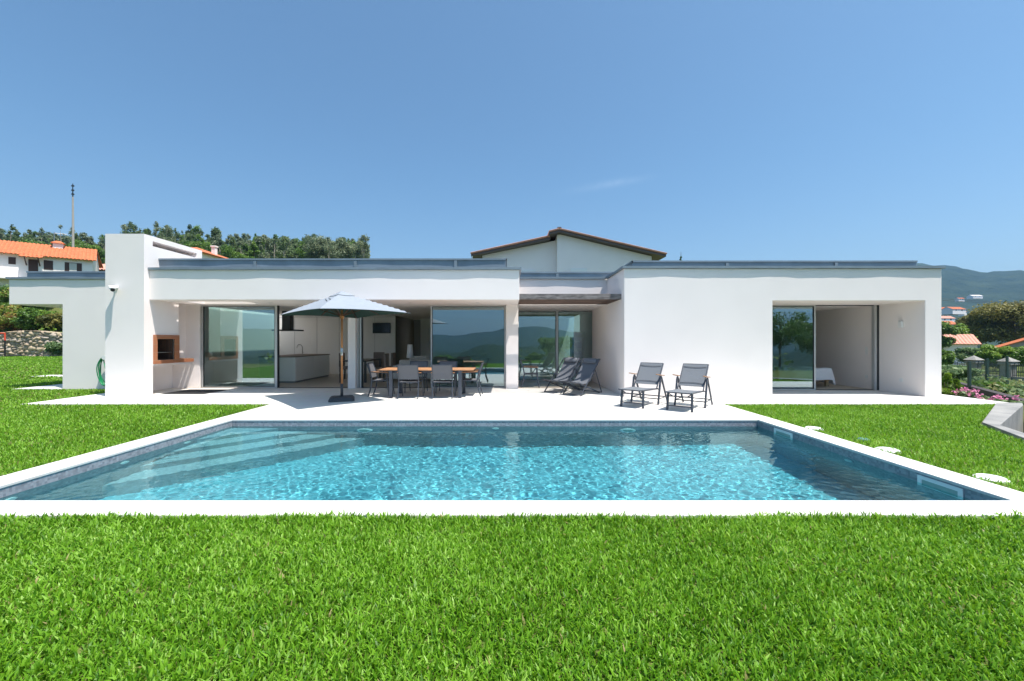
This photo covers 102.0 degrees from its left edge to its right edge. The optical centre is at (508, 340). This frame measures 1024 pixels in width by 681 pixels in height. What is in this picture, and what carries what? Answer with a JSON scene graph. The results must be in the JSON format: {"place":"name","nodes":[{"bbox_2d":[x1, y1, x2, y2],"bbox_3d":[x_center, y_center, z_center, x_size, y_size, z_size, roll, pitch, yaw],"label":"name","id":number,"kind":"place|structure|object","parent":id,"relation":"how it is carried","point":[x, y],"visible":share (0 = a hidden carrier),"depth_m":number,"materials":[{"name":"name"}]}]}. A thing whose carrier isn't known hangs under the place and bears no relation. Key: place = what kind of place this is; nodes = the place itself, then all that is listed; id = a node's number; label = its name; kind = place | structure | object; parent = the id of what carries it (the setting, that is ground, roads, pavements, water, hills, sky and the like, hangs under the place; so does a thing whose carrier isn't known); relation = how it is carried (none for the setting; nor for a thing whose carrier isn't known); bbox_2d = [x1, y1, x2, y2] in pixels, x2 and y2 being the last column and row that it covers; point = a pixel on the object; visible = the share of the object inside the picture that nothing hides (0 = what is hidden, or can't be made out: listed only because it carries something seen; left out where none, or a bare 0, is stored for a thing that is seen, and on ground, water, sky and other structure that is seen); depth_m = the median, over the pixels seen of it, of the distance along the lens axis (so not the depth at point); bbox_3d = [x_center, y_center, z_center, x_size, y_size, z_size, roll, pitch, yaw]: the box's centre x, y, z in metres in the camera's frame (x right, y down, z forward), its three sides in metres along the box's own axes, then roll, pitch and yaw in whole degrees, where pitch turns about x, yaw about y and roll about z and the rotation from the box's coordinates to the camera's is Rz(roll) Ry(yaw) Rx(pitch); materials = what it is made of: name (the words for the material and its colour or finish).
{"place":"outdoors","nodes":[
{"label":"outdoors","id":0,"kind":"place"},
{"bbox_2d":[16,384,62,389],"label":"side path","id":1,"kind":"structure","parent":0,"point":[58,386],"depth_m":13.24,"materials":[{"name":"white concrete"}]},
{"bbox_2d":[0,305,1023,680],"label":"ground","id":2,"kind":"structure","parent":0,"point":[470,645],"depth_m":2.40,"materials":[{"name":"green plant"}]},
{"bbox_2d":[0,284,16,305],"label":"shrub","id":3,"kind":"object","parent":2,"relation":"on","point":[3,300],"visible":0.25,"depth_m":45.80,"materials":[{"name":"green plant"}]},
{"bbox_2d":[0,307,23,330],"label":"shrub","id":4,"kind":"object","parent":2,"relation":"on","point":[5,317],"visible":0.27,"depth_m":41.22,"materials":[{"name":"green plant"}]},
{"bbox_2d":[0,302,23,331],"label":"shrub","id":5,"kind":"object","parent":2,"relation":"on","point":[10,307],"visible":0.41,"depth_m":41.86,"materials":[{"name":"green plant"}]},
{"bbox_2d":[5,307,44,329],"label":"shrub","id":6,"kind":"object","parent":2,"relation":"on","point":[24,323],"visible":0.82,"depth_m":41.26,"materials":[{"name":"green plant"}]},
{"bbox_2d":[0,330,62,355],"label":"stone wall","id":7,"kind":"structure","parent":2,"relation":"on","point":[27,343],"depth_m":39.86,"materials":[{"name":"grey stone"}]},
{"bbox_2d":[0,306,62,331],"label":"bank plants","id":8,"kind":"object","parent":2,"relation":"on","point":[49,329],"visible":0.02,"depth_m":41.74,"materials":[{"name":"green plant"}]},
{"bbox_2d":[18,309,56,329],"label":"shrub","id":9,"kind":"object","parent":2,"relation":"on","point":[44,311],"visible":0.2,"depth_m":42.15,"materials":[{"name":"green plant"}]},
{"bbox_2d":[34,312,62,330],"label":"shrub","id":10,"kind":"object","parent":2,"relation":"on","point":[48,320],"visible":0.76,"depth_m":41.67,"materials":[{"name":"green plant"}]},
{"bbox_2d":[0,232,102,286],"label":"hillside house","id":11,"kind":"structure","parent":2,"relation":"on","point":[18,259],"depth_m":52.48,"materials":[{"name":"white paint"}]},
{"bbox_2d":[28,259,37,270],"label":"door","id":12,"kind":"structure","parent":11,"relation":"in","point":[32,264],"depth_m":51.60,"materials":[{"name":"brown"}]},
{"bbox_2d":[44,260,52,269],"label":"window","id":13,"kind":"structure","parent":11,"relation":"in","point":[48,265],"depth_m":52.45,"materials":[{"name":"brown"}]},
{"bbox_2d":[65,262,81,270],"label":"window","id":14,"kind":"structure","parent":11,"relation":"in","point":[69,266],"depth_m":53.82,"materials":[{"name":"white"}]},
{"bbox_2d":[44,341,62,354],"bbox_3d":[-43.310,0.841,40.043,2.300,1.603,2.213,0,0,0],"label":"shrub","id":15,"kind":"object","parent":2,"relation":"on","point":[53,347],"visible":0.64,"depth_m":39.41,"materials":[{"name":"green plant"}]},
{"bbox_2d":[71,184,74,246],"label":"concrete pole","id":16,"kind":"object","parent":2,"relation":"on","point":[72,194],"visible":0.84,"depth_m":74.93,"materials":[{"name":"grey concrete"}]},
{"bbox_2d":[64,242,104,263],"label":"leafy tree","id":17,"kind":"object","parent":2,"relation":"on","point":[100,252],"visible":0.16,"depth_m":83.70,"materials":[{"name":"green plant"}]},
{"bbox_2d":[122,221,137,233],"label":"pine tree","id":18,"kind":"object","parent":2,"relation":"on","point":[130,226],"visible":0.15,"depth_m":131.44,"materials":[{"name":"green plant"}]},
{"bbox_2d":[0,356,267,475],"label":"side lawn","id":19,"kind":"structure","parent":2,"relation":"on","point":[72,414],"depth_m":8.02,"materials":[{"name":"green plant"}]},
{"bbox_2d":[0,221,369,259],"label":"wood","id":20,"kind":"object","parent":2,"relation":"on","point":[242,244],"visible":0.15,"depth_m":120.44,"materials":[{"name":"green plant"}]},
{"bbox_2d":[180,224,196,245],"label":"pine tree","id":21,"kind":"object","parent":2,"relation":"on","point":[189,226],"visible":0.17,"depth_m":127.78,"materials":[{"name":"green plant"}]},
{"bbox_2d":[183,239,210,250],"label":"leafy tree","id":22,"kind":"object","parent":2,"relation":"on","point":[197,244],"visible":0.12,"depth_m":91.68,"materials":[{"name":"green plant"}]},
{"bbox_2d":[191,245,226,257],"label":"hipped house","id":23,"kind":"structure","parent":2,"relation":"on","point":[211,254],"depth_m":68.88,"materials":[{"name":"orange tile"}]},
{"bbox_2d":[206,226,223,253],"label":"pine tree","id":24,"kind":"object","parent":2,"relation":"on","point":[214,231],"visible":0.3,"depth_m":127.48,"materials":[{"name":"green plant"}]},
{"bbox_2d":[218,244,250,257],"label":"leafy tree","id":25,"kind":"object","parent":2,"relation":"on","point":[228,251],"visible":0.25,"depth_m":88.28,"materials":[{"name":"green plant"}]},
{"bbox_2d":[249,242,260,257],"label":"leafy tree","id":26,"kind":"object","parent":2,"relation":"on","point":[254,249],"visible":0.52,"depth_m":91.86,"materials":[{"name":"green plant"}]},
{"bbox_2d":[262,234,272,257],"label":"eucalyptus tree","id":27,"kind":"object","parent":2,"relation":"on","point":[268,242],"visible":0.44,"depth_m":121.96,"materials":[{"name":"green plant"}]},
{"bbox_2d":[276,236,293,257],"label":"eucalyptus tree","id":28,"kind":"object","parent":2,"relation":"on","point":[290,243],"visible":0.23,"depth_m":122.10,"materials":[{"name":"green plant"}]},
{"bbox_2d":[300,234,331,257],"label":"eucalyptus tree","id":29,"kind":"object","parent":2,"relation":"on","point":[317,246],"visible":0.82,"depth_m":112.35,"materials":[{"name":"green plant"}]},
{"bbox_2d":[327,237,357,257],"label":"eucalyptus tree","id":30,"kind":"object","parent":2,"relation":"on","point":[345,249],"visible":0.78,"depth_m":113.21,"materials":[{"name":"green plant"}]},
{"bbox_2d":[357,235,370,257],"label":"eucalyptus tree","id":31,"kind":"object","parent":2,"relation":"on","point":[365,245],"visible":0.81,"depth_m":111.96,"materials":[{"name":"green plant"}]},
{"bbox_2d":[5,234,945,396],"bbox_3d":[-2.030,-0.650,17.597,27.294,4.420,13.206,0,0,0],"label":"villa","id":32,"kind":"object","parent":2,"relation":"on","point":[740,327],"visible":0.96,"depth_m":11.58,"materials":[{"name":"white paint"}]},
{"bbox_2d":[96,355,104,385],"bbox_3d":[-12.442,0.996,12.845,0.480,1.092,0.220,0,0,0],"label":"garden hose","id":33,"kind":"object","parent":32,"relation":"hanging from","point":[98,366],"visible":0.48,"depth_m":12.77,"materials":[{"name":"green rubber"}]},
{"bbox_2d":[153,335,193,363],"bbox_3d":[-10.091,0.247,12.105,0.713,0.805,1.446,0,0,0],"label":"barbecue","id":34,"kind":"object","parent":32,"relation":"in","point":[163,348],"visible":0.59,"depth_m":12.08,"materials":[{"name":"orange brick"}]},
{"bbox_2d":[202,306,275,387],"bbox_3d":[-8.540,0.194,13.160,2.360,2.604,0.060,0,0,0],"label":"sliding door","id":35,"kind":"structure","parent":32,"relation":"in","point":[203,386],"depth_m":13.13,"materials":[{"name":"grey metal"}]},
{"bbox_2d":[272,311,303,330],"bbox_3d":[-8.350,-0.733,15.700,0.900,0.745,0.600,0,0,0],"label":"range hood","id":36,"kind":"object","parent":32,"relation":"attached to","point":[287,322],"visible":0.89,"depth_m":15.56,"materials":[{"name":"black metal"}]},
{"bbox_2d":[258,344,329,382],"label":"kitchen island","id":37,"kind":"structure","parent":32,"relation":"on","point":[294,368],"depth_m":14.68,"materials":[{"name":"white wood"}]},
{"bbox_2d":[339,353,347,378],"bbox_3d":[-6.165,0.986,15.900,0.510,1.020,0.460,0,0,0],"label":"upholstered chair","id":38,"kind":"object","parent":32,"relation":"on","point":[345,367],"visible":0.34,"depth_m":15.96,"materials":[{"name":"black fabric"}]},
{"bbox_2d":[339,359,380,382],"bbox_3d":[-5.525,1.107,15.600,0.950,0.780,1.800,0,0,0],"label":"dining table","id":39,"kind":"object","parent":32,"relation":"on","point":[365,361],"visible":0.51,"depth_m":14.71,"materials":[{"name":"black plastic"}]},
{"bbox_2d":[370,352,384,377],"bbox_3d":[-5.300,0.986,16.765,0.460,1.020,0.510,0,0,0],"label":"upholstered chair","id":40,"kind":"object","parent":32,"relation":"on","point":[378,355],"visible":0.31,"depth_m":16.95,"materials":[{"name":"black fabric"}]},
{"bbox_2d":[372,353,388,381],"bbox_3d":[-4.705,0.986,15.250,0.510,1.020,0.460,0,0,0],"label":"upholstered chair","id":41,"kind":"object","parent":32,"relation":"on","point":[386,360],"visible":0.59,"depth_m":15.06,"materials":[{"name":"black fabric"}]},
{"bbox_2d":[373,323,390,332],"bbox_3d":[-5.680,-0.560,18.583,0.800,0.470,0.054,0,0,0],"label":"television","id":42,"kind":"object","parent":32,"relation":"attached to","point":[381,327],"visible":1,"depth_m":18.56,"materials":[{"name":"black plastic"}]},
{"bbox_2d":[380,353,395,377],"bbox_3d":[-4.685,0.986,16.100,0.510,1.020,0.460,0,0,0],"label":"upholstered chair","id":43,"kind":"object","parent":32,"relation":"on","point":[393,358],"visible":0.48,"depth_m":15.91,"materials":[{"name":"black fabric"}]},
{"bbox_2d":[406,344,413,357],"bbox_3d":[-3.450,0.817,14.550,0.260,1.360,0.260,0,0,0],"label":"floor lamp","id":44,"kind":"object","parent":32,"relation":"on","point":[410,351],"visible":0.63,"depth_m":14.47,"materials":[{"name":"white plastic"}]},
{"bbox_2d":[393,356,460,379],"bbox_3d":[-3.000,1.032,15.385,2.360,0.930,0.930,0,0,0],"label":"sofa","id":45,"kind":"object","parent":32,"relation":"on","point":[415,358],"visible":0.3,"depth_m":14.94,"materials":[{"name":"grey fabric"}]},
{"bbox_2d":[431,306,505,387],"bbox_3d":[-1.270,0.194,13.160,2.380,2.604,0.060,0,0,0],"label":"sliding door","id":46,"kind":"structure","parent":32,"relation":"in","point":[504,386],"depth_m":13.13,"materials":[{"name":"grey metal"}]},
{"bbox_2d":[520,359,539,387],"bbox_3d":[0.691,1.058,13.421,0.629,0.890,0.615,0,0,2],"label":"garden armchair","id":47,"kind":"object","parent":32,"relation":"on","point":[526,366],"visible":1,"depth_m":13.16,"materials":[{"name":"metal"}]},
{"bbox_2d":[518,311,556,380],"bbox_3d":[1.060,0.194,15.340,1.480,2.604,0.060,0,0,0],"label":"sliding door","id":48,"kind":"structure","parent":32,"relation":"in","point":[518,311],"depth_m":15.31,"materials":[{"name":"grey metal"}]},
{"bbox_2d":[557,310,591,380],"bbox_3d":[2.470,0.194,15.270,1.360,2.604,0.060,0,0,0],"label":"sliding door","id":49,"kind":"structure","parent":32,"relation":"in","point":[558,311],"depth_m":15.24,"materials":[{"name":"grey metal"}]},
{"bbox_2d":[570,337,583,377],"bbox_3d":[2.720,0.686,16.350,0.520,1.622,0.300,0,0,0],"label":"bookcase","id":50,"kind":"object","parent":32,"relation":"on","point":[576,347],"visible":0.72,"depth_m":16.24,"materials":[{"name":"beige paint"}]},
{"bbox_2d":[772,305,815,389],"bbox_3d":[8.146,0.211,12.480,2.188,2.549,0.060,0,0,0],"label":"sliding door","id":51,"kind":"structure","parent":32,"relation":"in","point":[814,306],"depth_m":12.45,"materials":[{"name":"grey metal"}]},
{"bbox_2d":[772,365,835,386],"bbox_3d":[9.314,0.988,14.150,2.349,1.000,1.843,0,0,0],"label":"bed","id":52,"kind":"object","parent":32,"relation":"on","point":[797,373],"visible":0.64,"depth_m":13.29,"materials":[{"name":"white fabric"}]},
{"bbox_2d":[0,416,1023,518],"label":"swimming pool","id":53,"kind":"structure","parent":2,"relation":"on","point":[986,497],"depth_m":3.87,"materials":[{"name":"white stone"}]},
{"bbox_2d":[0,426,969,499],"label":"water","id":54,"kind":"structure","parent":53,"relation":"in","point":[493,463],"depth_m":5.27,"materials":[{"name":"blue liquid"}]},
{"bbox_2d":[725,403,1023,491],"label":"terrace lawn","id":55,"kind":"structure","parent":2,"relation":"on","point":[826,416],"depth_m":6.86,"materials":[{"name":"green plant"}]},
{"bbox_2d":[875,447,901,453],"bbox_3d":[5.240,1.515,5.720,0.280,0.042,0.280,0,0,0],"label":"skimmer lid","id":56,"kind":"object","parent":2,"relation":"on","point":[889,450],"visible":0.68,"depth_m":5.68,"materials":[{"name":"white plastic"}]},
{"bbox_2d":[941,349,955,364],"bbox_3d":[39.972,2.007,37.871,1.672,2.500,1.853,0,0,0],"label":"leafy tree","id":57,"kind":"object","parent":2,"relation":"on","point":[948,357],"visible":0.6,"depth_m":37.53,"materials":[{"name":"green plant"}]},
{"bbox_2d":[941,372,958,394],"bbox_3d":[13.486,1.500,12.667,0.584,1.089,0.587,0,0,0],"label":"garden bush","id":58,"kind":"object","parent":2,"relation":"on","point":[946,381],"visible":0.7,"depth_m":12.64,"materials":[{"name":"green plant"}]},
{"bbox_2d":[941,321,960,348],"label":"leafy tree","id":59,"kind":"object","parent":2,"relation":"on","point":[947,327],"visible":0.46,"depth_m":59.25,"materials":[{"name":"green plant"}]},
{"bbox_2d":[950,378,962,390],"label":"garden bush","id":60,"kind":"object","parent":2,"relation":"on","point":[957,384],"visible":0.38,"depth_m":13.13,"materials":[{"name":"green plant"}]},
{"bbox_2d":[944,323,977,337],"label":"leafy tree","id":61,"kind":"object","parent":2,"relation":"on","point":[963,329],"visible":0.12,"depth_m":65.05,"materials":[{"name":"green plant"}]},
{"bbox_2d":[942,334,981,363],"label":"tiled house","id":62,"kind":"structure","parent":2,"relation":"on","point":[967,340],"depth_m":59.27,"materials":[{"name":"orange tile"}]},
{"bbox_2d":[941,364,983,377],"bbox_3d":[18.867,1.341,17.753,1.794,0.666,1.917,0,0,14],"label":"garden bush","id":63,"kind":"object","parent":2,"relation":"on","point":[957,370],"visible":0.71,"depth_m":17.14,"materials":[{"name":"green plant"}]},
{"bbox_2d":[941,375,984,381],"bbox_3d":[21.053,1.842,19.192,1.552,0.984,1.564,0,0,0],"label":"garden bush","id":64,"kind":"object","parent":2,"relation":"on","point":[961,378],"visible":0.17,"depth_m":18.79,"materials":[{"name":"green plant"}]},
{"bbox_2d":[951,387,979,397],"bbox_3d":[13.491,1.700,12.299,0.543,0.672,0.575,0,0,-20],"label":"oleander shrub","id":65,"kind":"object","parent":2,"relation":"on","point":[962,393],"visible":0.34,"depth_m":12.23,"materials":[{"name":"pink plant"}]},
{"bbox_2d":[952,347,980,361],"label":"clipped tree","id":66,"kind":"object","parent":2,"relation":"on","point":[961,354],"visible":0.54,"depth_m":49.95,"materials":[{"name":"green plant"}]},
{"bbox_2d":[963,355,983,368],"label":"gate pillar","id":67,"kind":"structure","parent":2,"relation":"on","point":[973,359],"depth_m":36.75,"materials":[{"name":"grey stone"}]},
{"bbox_2d":[966,389,984,398],"bbox_3d":[13.601,1.739,12.098,0.441,0.594,0.522,0,0,16],"label":"oleander shrub","id":68,"kind":"object","parent":2,"relation":"on","point":[972,394],"visible":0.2,"depth_m":12.06,"materials":[{"name":"pink plant"}]},
{"bbox_2d":[951,309,1013,347],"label":"magnolia tree","id":69,"kind":"object","parent":2,"relation":"on","point":[966,321],"visible":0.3,"depth_m":74.98,"materials":[{"name":"green plant"}]},
{"bbox_2d":[941,375,1023,397],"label":"wild plants","id":70,"kind":"object","parent":2,"relation":"on","point":[1001,388],"visible":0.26,"depth_m":13.78,"materials":[{"name":"green plant"}]},
{"bbox_2d":[967,356,1008,390],"bbox_3d":[19.655,1.806,16.904,9.654,2.172,0.168,0,0,-35],"label":"wire fence","id":71,"kind":"object","parent":2,"relation":"on","point":[970,373],"visible":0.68,"depth_m":16.66,"materials":[{"name":"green metal"}]},
{"bbox_2d":[977,361,999,377],"bbox_3d":[41.301,2.919,35.500,0.280,2.180,2.366,0,0,10],"label":"iron railing","id":72,"kind":"object","parent":2,"relation":"on","point":[981,366],"visible":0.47,"depth_m":35.30,"materials":[{"name":"black metal"}]},
{"bbox_2d":[974,393,1004,400],"bbox_3d":[13.030,1.734,11.215,0.692,0.605,0.597,0,0,19],"label":"oleander shrub","id":73,"kind":"object","parent":2,"relation":"on","point":[985,398],"visible":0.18,"depth_m":11.21,"materials":[{"name":"pink plant"}]},
{"bbox_2d":[973,473,1009,483],"bbox_3d":[5.300,1.515,4.550,0.280,0.042,0.280,0,0,0],"label":"stepping stone","id":74,"kind":"object","parent":2,"relation":"on","point":[994,478],"visible":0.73,"depth_m":4.52,"materials":[{"name":"white stone"}]},
{"bbox_2d":[960,382,1023,400],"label":"boundary wall","id":75,"kind":"structure","parent":2,"relation":"on","point":[989,393],"depth_m":12.67,"materials":[{"name":"grey stone"}]},
{"bbox_2d":[972,380,1014,392],"bbox_3d":[18.928,1.917,16.387,1.446,0.786,1.735,0,0,29],"label":"garden bush","id":76,"kind":"object","parent":2,"relation":"on","point":[1005,385],"visible":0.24,"depth_m":16.03,"materials":[{"name":"green plant"}]},
{"bbox_2d":[974,344,1015,370],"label":"clipped tree","id":77,"kind":"object","parent":2,"relation":"on","point":[993,352],"visible":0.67,"depth_m":43.57,"materials":[{"name":"green plant"}]},
{"bbox_2d":[968,300,1023,345],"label":"magnolia tree","id":78,"kind":"object","parent":2,"relation":"on","point":[993,313],"visible":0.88,"depth_m":71.79,"materials":[{"name":"green plant"}]},
{"bbox_2d":[982,403,1023,441],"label":"retaining wall","id":79,"kind":"structure","parent":2,"relation":"on","point":[1005,418],"depth_m":8.20,"materials":[{"name":"concrete"}]},
{"bbox_2d":[992,383,1023,397],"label":"garden bush","id":80,"kind":"object","parent":2,"relation":"on","point":[1021,387],"visible":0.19,"depth_m":15.55,"materials":[{"name":"green plant"}]},
{"bbox_2d":[993,395,1023,405],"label":"oleander shrub","id":81,"kind":"object","parent":2,"relation":"on","point":[1017,400],"visible":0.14,"depth_m":10.50,"materials":[{"name":"pink plant"}]},
{"bbox_2d":[997,357,1020,379],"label":"gate pillar","id":82,"kind":"structure","parent":2,"relation":"on","point":[1012,361],"depth_m":33.70,"materials":[{"name":"grey stone"}]},
{"bbox_2d":[996,338,1023,349],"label":"tiled house","id":83,"kind":"structure","parent":2,"relation":"on","point":[1016,343],"depth_m":58.90,"materials":[{"name":"orange tile"}]},
{"bbox_2d":[1007,346,1023,371],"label":"clipped tree","id":84,"kind":"object","parent":2,"relation":"on","point":[1019,353],"visible":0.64,"depth_m":42.57,"materials":[{"name":"green plant"}]},
{"bbox_2d":[1011,363,1023,380],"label":"iron railing","id":85,"kind":"object","parent":2,"relation":"on","point":[1018,377],"visible":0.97,"depth_m":33.24,"materials":[{"name":"black metal"}]},
{"bbox_2d":[0,0,1023,271],"label":"sky","id":86,"kind":"structure","parent":0,"point":[692,130],"materials":[{"name":"blue"}]},
{"bbox_2d":[20,388,1007,415],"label":"terrace","id":87,"kind":"structure","parent":0,"point":[442,402],"depth_m":10.19,"materials":[{"name":"beige stone"}]},
{"bbox_2d":[162,389,228,393],"bbox_3d":[-9.110,1.494,12.085,1.220,0.012,1.070,0,0,0],"label":"floor mat","id":88,"kind":"object","parent":87,"relation":"on","point":[197,391],"visible":1,"depth_m":12.09,"materials":[{"name":"grey fabric"}]},
{"bbox_2d":[279,291,407,401],"bbox_3d":[-4.170,0.126,10.380,2.080,2.748,3.100,0,0,-43],"label":"parasol","id":89,"kind":"object","parent":87,"relation":"on","point":[341,304],"visible":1,"depth_m":10.17,"materials":[{"name":"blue fabric"}]},
{"bbox_2d":[367,362,394,396],"bbox_3d":[-3.489,1.058,11.349,0.629,0.890,0.615,0,0,-2],"label":"garden armchair","id":90,"kind":"object","parent":87,"relation":"on","point":[373,372],"visible":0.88,"depth_m":11.19,"materials":[{"name":"fabric"}]},
{"bbox_2d":[397,365,423,398],"bbox_3d":[-2.570,1.058,10.861,0.615,0.890,0.629,0,0,0],"label":"garden armchair","id":91,"kind":"object","parent":87,"relation":"on","point":[408,372],"visible":0.93,"depth_m":10.65,"materials":[{"name":"fabric"}]},
{"bbox_2d":[404,361,427,392],"bbox_3d":[-2.660,1.058,12.049,0.615,0.890,0.629,0,0,0],"label":"garden armchair","id":92,"kind":"object","parent":87,"relation":"on","point":[422,363],"visible":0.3,"depth_m":12.30,"materials":[{"name":"metal"}]},
{"bbox_2d":[377,367,475,397],"bbox_3d":[-2.160,1.130,11.280,2.500,0.740,1.060,0,0,0],"label":"garden table","id":93,"kind":"object","parent":87,"relation":"on","point":[458,370],"visible":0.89,"depth_m":10.81,"materials":[{"name":"brown wood"}]},
{"bbox_2d":[431,365,455,398],"bbox_3d":[-1.699,1.058,10.861,0.615,0.890,0.629,0,0,-1],"label":"garden armchair","id":94,"kind":"object","parent":87,"relation":"on","point":[442,372],"visible":0.98,"depth_m":10.64,"materials":[{"name":"fabric"}]},
{"bbox_2d":[436,361,456,390],"bbox_3d":[-1.780,1.058,12.049,0.615,0.890,0.629,0,0,-1],"label":"garden armchair","id":95,"kind":"object","parent":87,"relation":"on","point":[453,363],"visible":0.37,"depth_m":12.31,"materials":[{"name":"metal"}]},
{"bbox_2d":[462,362,483,395],"bbox_3d":[-1.001,1.058,11.379,0.629,0.890,0.615,0,0,2],"label":"garden armchair","id":96,"kind":"object","parent":87,"relation":"on","point":[464,379],"visible":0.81,"depth_m":11.37,"materials":[{"name":"metal"}]},
{"bbox_2d":[542,357,581,393],"bbox_3d":[1.582,1.010,12.201,0.634,0.994,1.172,0,0,43],"label":"deck chair","id":97,"kind":"object","parent":87,"relation":"on","point":[568,368],"visible":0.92,"depth_m":12.37,"materials":[{"name":"fabric"}]},
{"bbox_2d":[560,358,601,395],"bbox_3d":[2.052,1.010,11.641,0.634,0.994,1.172,0,0,43],"label":"deck chair","id":98,"kind":"object","parent":87,"relation":"on","point":[587,370],"visible":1,"depth_m":11.80,"materials":[{"name":"fabric"}]},
{"bbox_2d":[618,362,666,408],"bbox_3d":[3.184,1.028,9.796,0.700,0.960,1.528,0,0,39],"label":"sun lounger","id":99,"kind":"object","parent":87,"relation":"on","point":[648,373],"visible":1,"depth_m":10.00,"materials":[{"name":"fabric"}]},
{"bbox_2d":[665,363,712,411],"bbox_3d":[4.049,1.028,9.311,0.700,0.960,1.528,0,0,39],"label":"sun lounger","id":100,"kind":"object","parent":87,"relation":"on","point":[694,375],"visible":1,"depth_m":9.52,"materials":[{"name":"fabric"}]},
{"bbox_2d":[470,227,666,356],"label":"gabled house","id":101,"kind":"structure","parent":0,"point":[558,249],"depth_m":30.00,"materials":[{"name":"white paint"}]},
{"bbox_2d":[917,263,1023,347],"bbox_3d":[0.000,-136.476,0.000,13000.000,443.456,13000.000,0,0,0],"label":"hills","id":102,"kind":"structure","parent":0,"point":[995,286],"depth_m":1328.07,"materials":[{"name":"blue"}]},
{"bbox_2d":[941,307,965,314],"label":"distant house","id":103,"kind":"structure","parent":102,"relation":"on","point":[952,311],"depth_m":376.79,"materials":[{"name":"white paint"}]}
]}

